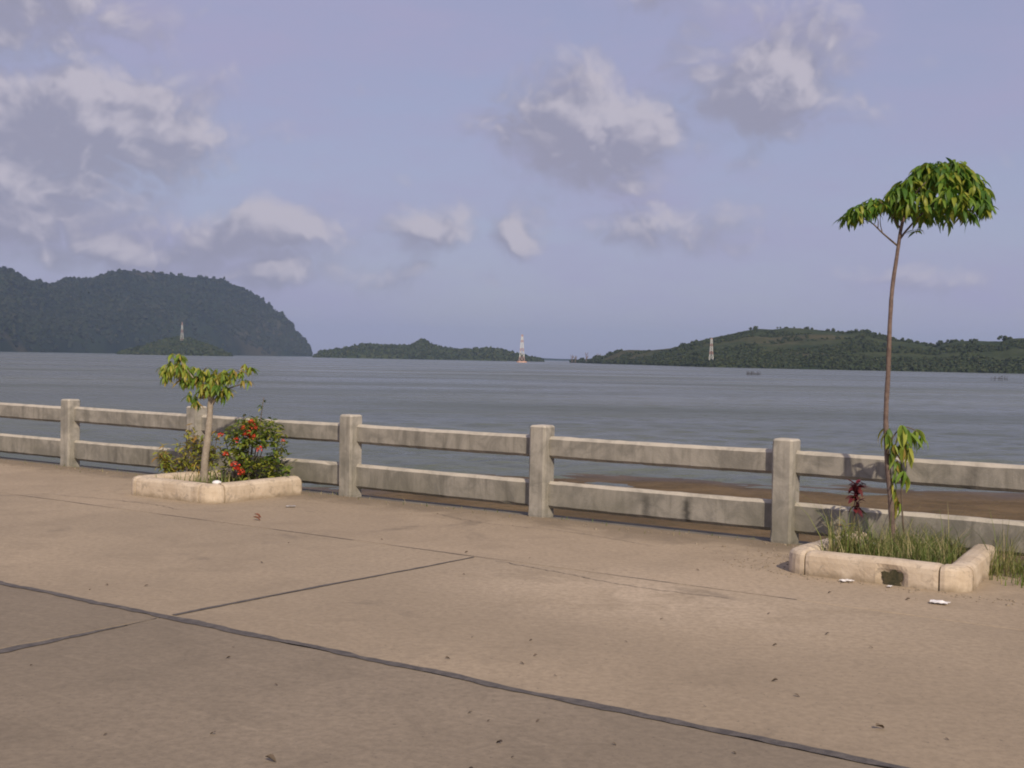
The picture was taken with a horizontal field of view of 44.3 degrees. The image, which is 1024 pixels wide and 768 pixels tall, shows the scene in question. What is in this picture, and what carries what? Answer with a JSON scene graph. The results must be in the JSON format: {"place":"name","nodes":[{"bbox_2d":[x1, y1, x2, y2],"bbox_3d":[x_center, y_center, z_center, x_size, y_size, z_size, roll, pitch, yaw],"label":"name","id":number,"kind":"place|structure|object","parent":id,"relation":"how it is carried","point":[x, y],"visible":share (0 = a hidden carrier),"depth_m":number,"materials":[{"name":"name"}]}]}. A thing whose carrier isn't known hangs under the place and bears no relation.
{"place":"outdoors","nodes":[
{"label":"outdoors","id":0,"kind":"place"},
{"bbox_2d":[0,270,308,356],"bbox_3d":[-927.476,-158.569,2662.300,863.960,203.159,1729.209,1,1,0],"label":"hill","id":1,"kind":"structure","parent":0,"point":[105,346],"depth_m":2659.42,"materials":[{"name":"green plant"}]},
{"bbox_2d":[0,266,312,356],"bbox_3d":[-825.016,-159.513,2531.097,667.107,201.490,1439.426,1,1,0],"label":"woodland","id":2,"kind":"object","parent":1,"relation":"on","point":[64,321],"visible":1,"depth_m":2660.01,"materials":[{"name":"green plant"}]},
{"bbox_2d":[130,350,214,355],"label":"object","id":3,"kind":"object","parent":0,"point":[205,354],"visible":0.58,"depth_m":1651.66,"materials":[{"name":"green plant"}]},
{"bbox_2d":[116,334,232,355],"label":"woodland","id":4,"kind":"object","parent":3,"relation":"on","point":[169,345],"visible":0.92,"depth_m":1661.59,"materials":[{"name":"green plant"}]},
{"bbox_2d":[156,457,275,483],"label":"grass","id":5,"kind":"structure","parent":0,"point":[214,477],"depth_m":14.38,"materials":[{"name":"green plant"}]},
{"bbox_2d":[323,343,532,361],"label":"hill","id":6,"kind":"structure","parent":0,"point":[385,356],"depth_m":1882.92,"materials":[{"name":"green plant"}]},
{"bbox_2d":[313,338,544,361],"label":"woodland","id":7,"kind":"object","parent":6,"relation":"on","point":[419,347],"visible":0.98,"depth_m":1900.05,"materials":[{"name":"green plant"}]},
{"bbox_2d":[0,459,1023,767],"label":"pavement","id":8,"kind":"structure","parent":0,"point":[150,633],"depth_m":7.01,"materials":[{"name":"concrete"}]},
{"bbox_2d":[131,468,302,503],"bbox_3d":[-3.338,1.150,14.361,1.463,0.206,1.533,2,1,36],"label":"planter","id":9,"kind":"object","parent":8,"relation":"on","point":[169,486],"visible":0.92,"depth_m":13.84,"materials":[{"name":"concrete"}]},
{"bbox_2d":[151,423,222,475],"bbox_3d":[-3.833,0.831,14.870,0.824,0.716,0.534,1,1,0],"label":"croton plant","id":10,"kind":"object","parent":9,"relation":"in","point":[166,466],"visible":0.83,"depth_m":14.87,"materials":[{"name":"green plant"}]},
{"bbox_2d":[155,353,257,481],"bbox_3d":[-3.561,0.415,14.628,1.260,1.537,0.412,1,1,0],"label":"young tree","id":11,"kind":"object","parent":9,"relation":"on","point":[210,389],"visible":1,"depth_m":14.60,"materials":[{"name":"green plant"}]},
{"bbox_2d":[212,397,296,481],"bbox_3d":[-2.989,0.678,14.651,0.954,1.050,0.688,1,1,0],"label":"flowering bush","id":12,"kind":"object","parent":9,"relation":"in","point":[252,430],"visible":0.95,"depth_m":14.55,"materials":[{"name":"green plant"}]},
{"bbox_2d":[265,754,275,761],"bbox_3d":[-0.949,1.470,4.938,0.037,0.024,0.038,0,1,-26],"label":"fallen leaf","id":13,"kind":"object","parent":8,"relation":"on","point":[271,756],"visible":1,"depth_m":4.94,"materials":[{"name":"brown plant"}]},
{"bbox_2d":[3,461,1023,605],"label":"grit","id":14,"kind":"object","parent":8,"relation":"on","point":[909,591],"visible":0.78,"depth_m":10.46,"materials":[{"name":"gravel"}]},
{"bbox_2d":[789,531,996,592],"bbox_3d":[3.043,1.365,9.821,1.391,0.188,1.430,2,1,36],"label":"planter","id":15,"kind":"object","parent":8,"relation":"on","point":[968,571],"visible":0.8,"depth_m":9.24,"materials":[{"name":"concrete"}]},
{"bbox_2d":[835,518,856,541],"bbox_3d":[2.655,1.213,9.964,0.196,0.294,0.156,1,1,-15],"label":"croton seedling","id":16,"kind":"object","parent":15,"relation":"in","point":[846,528],"visible":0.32,"depth_m":9.97,"materials":[{"name":"green plant"}]},
{"bbox_2d":[845,479,868,531],"bbox_3d":[2.904,1.081,10.610,0.188,0.559,0.204,2,2,42],"label":"red leaved plant","id":17,"kind":"object","parent":15,"relation":"in","point":[855,489],"visible":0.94,"depth_m":10.59,"materials":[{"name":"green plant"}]},
{"bbox_2d":[833,157,998,540],"bbox_3d":[3.294,-0.241,10.331,1.374,3.250,0.810,1,1,0],"label":"umbrella tree","id":18,"kind":"object","parent":15,"relation":"in","point":[960,189],"visible":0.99,"depth_m":10.23,"materials":[{"name":"green plant"}]},
{"bbox_2d":[930,600,949,603],"bbox_3d":[2.880,1.464,8.461,0.131,0.022,0.081,2,1,29],"label":"paper scrap","id":19,"kind":"object","parent":8,"relation":"on","point":[939,601],"visible":1,"depth_m":8.44,"materials":[{"name":"white paper"}]},
{"bbox_2d":[965,509,1023,577],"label":"grass","id":20,"kind":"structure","parent":8,"relation":"on","point":[1011,562],"depth_m":9.77,"materials":[{"name":"green plant"}]},
{"bbox_2d":[988,564,1023,587],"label":"grass","id":21,"kind":"structure","parent":8,"relation":"on","point":[1021,579],"depth_m":9.34,"materials":[{"name":"green plant"}]},
{"bbox_2d":[0,352,1023,494],"bbox_3d":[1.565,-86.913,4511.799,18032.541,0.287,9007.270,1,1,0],"label":"sea","id":22,"kind":"structure","parent":0,"point":[963,416],"depth_m":91.95,"materials":[{"name":"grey liquid"}]},
{"bbox_2d":[517,335,526,362],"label":"lattice tower","id":23,"kind":"structure","parent":22,"relation":"in","point":[522,346],"depth_m":1197.82,"materials":[{"name":"white metal"}]},
{"bbox_2d":[0,0,1023,358],"label":"sky","id":24,"kind":"structure","parent":0,"point":[569,177],"materials":[{"name":"blue"}]},
{"bbox_2d":[542,358,577,360],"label":"shore","id":25,"kind":"structure","parent":0,"point":[549,359],"depth_m":4211.27,"materials":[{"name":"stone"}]},
{"bbox_2d":[302,473,1023,563],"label":"mud flat","id":26,"kind":"structure","parent":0,"point":[1003,505],"depth_m":29.90,"materials":[{"name":"brown soil"}]},
{"bbox_2d":[0,457,1023,566],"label":"sea wall","id":27,"kind":"structure","parent":26,"relation":"on","point":[526,513],"depth_m":13.26,"materials":[{"name":"concrete"}]},
{"bbox_2d":[0,399,1023,555],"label":"concrete railing","id":28,"kind":"object","parent":27,"relation":"on","point":[786,463],"visible":0.82,"depth_m":12.59,"materials":[{"name":"grey concrete"}]},
{"bbox_2d":[583,328,1023,373],"bbox_3d":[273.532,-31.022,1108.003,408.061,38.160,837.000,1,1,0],"label":"hill","id":29,"kind":"structure","parent":0,"point":[1012,352],"depth_m":971.39,"materials":[{"name":"green plant"}]},
{"bbox_2d":[709,338,713,359],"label":"lattice tower","id":30,"kind":"structure","parent":29,"relation":"on","point":[711,346],"depth_m":898.91,"materials":[{"name":"white metal"}]},
{"bbox_2d":[569,351,1023,373],"bbox_3d":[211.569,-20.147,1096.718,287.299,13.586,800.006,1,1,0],"label":"mangrove","id":31,"kind":"object","parent":29,"relation":"on","point":[731,361],"visible":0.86,"depth_m":835.14,"materials":[{"name":"green plant"}]},
{"bbox_2d":[570,327,1023,373],"bbox_3d":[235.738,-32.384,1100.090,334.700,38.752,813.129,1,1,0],"label":"woodland","id":32,"kind":"object","parent":29,"relation":"on","point":[947,348],"visible":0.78,"depth_m":912.33,"materials":[{"name":"green plant"}]},
{"bbox_2d":[997,335,1012,340],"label":"crest tree","id":33,"kind":"object","parent":29,"relation":"on","point":[1003,337],"visible":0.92,"depth_m":902.79,"materials":[{"name":"green plant"}]},
{"bbox_2d":[788,495,907,553],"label":"grass","id":34,"kind":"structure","parent":0,"point":[840,545],"depth_m":9.79,"materials":[{"name":"green plant"}]},
{"bbox_2d":[843,505,988,564],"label":"grass","id":35,"kind":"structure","parent":0,"point":[943,551],"depth_m":9.82,"materials":[{"name":"green plant"}]}
]}

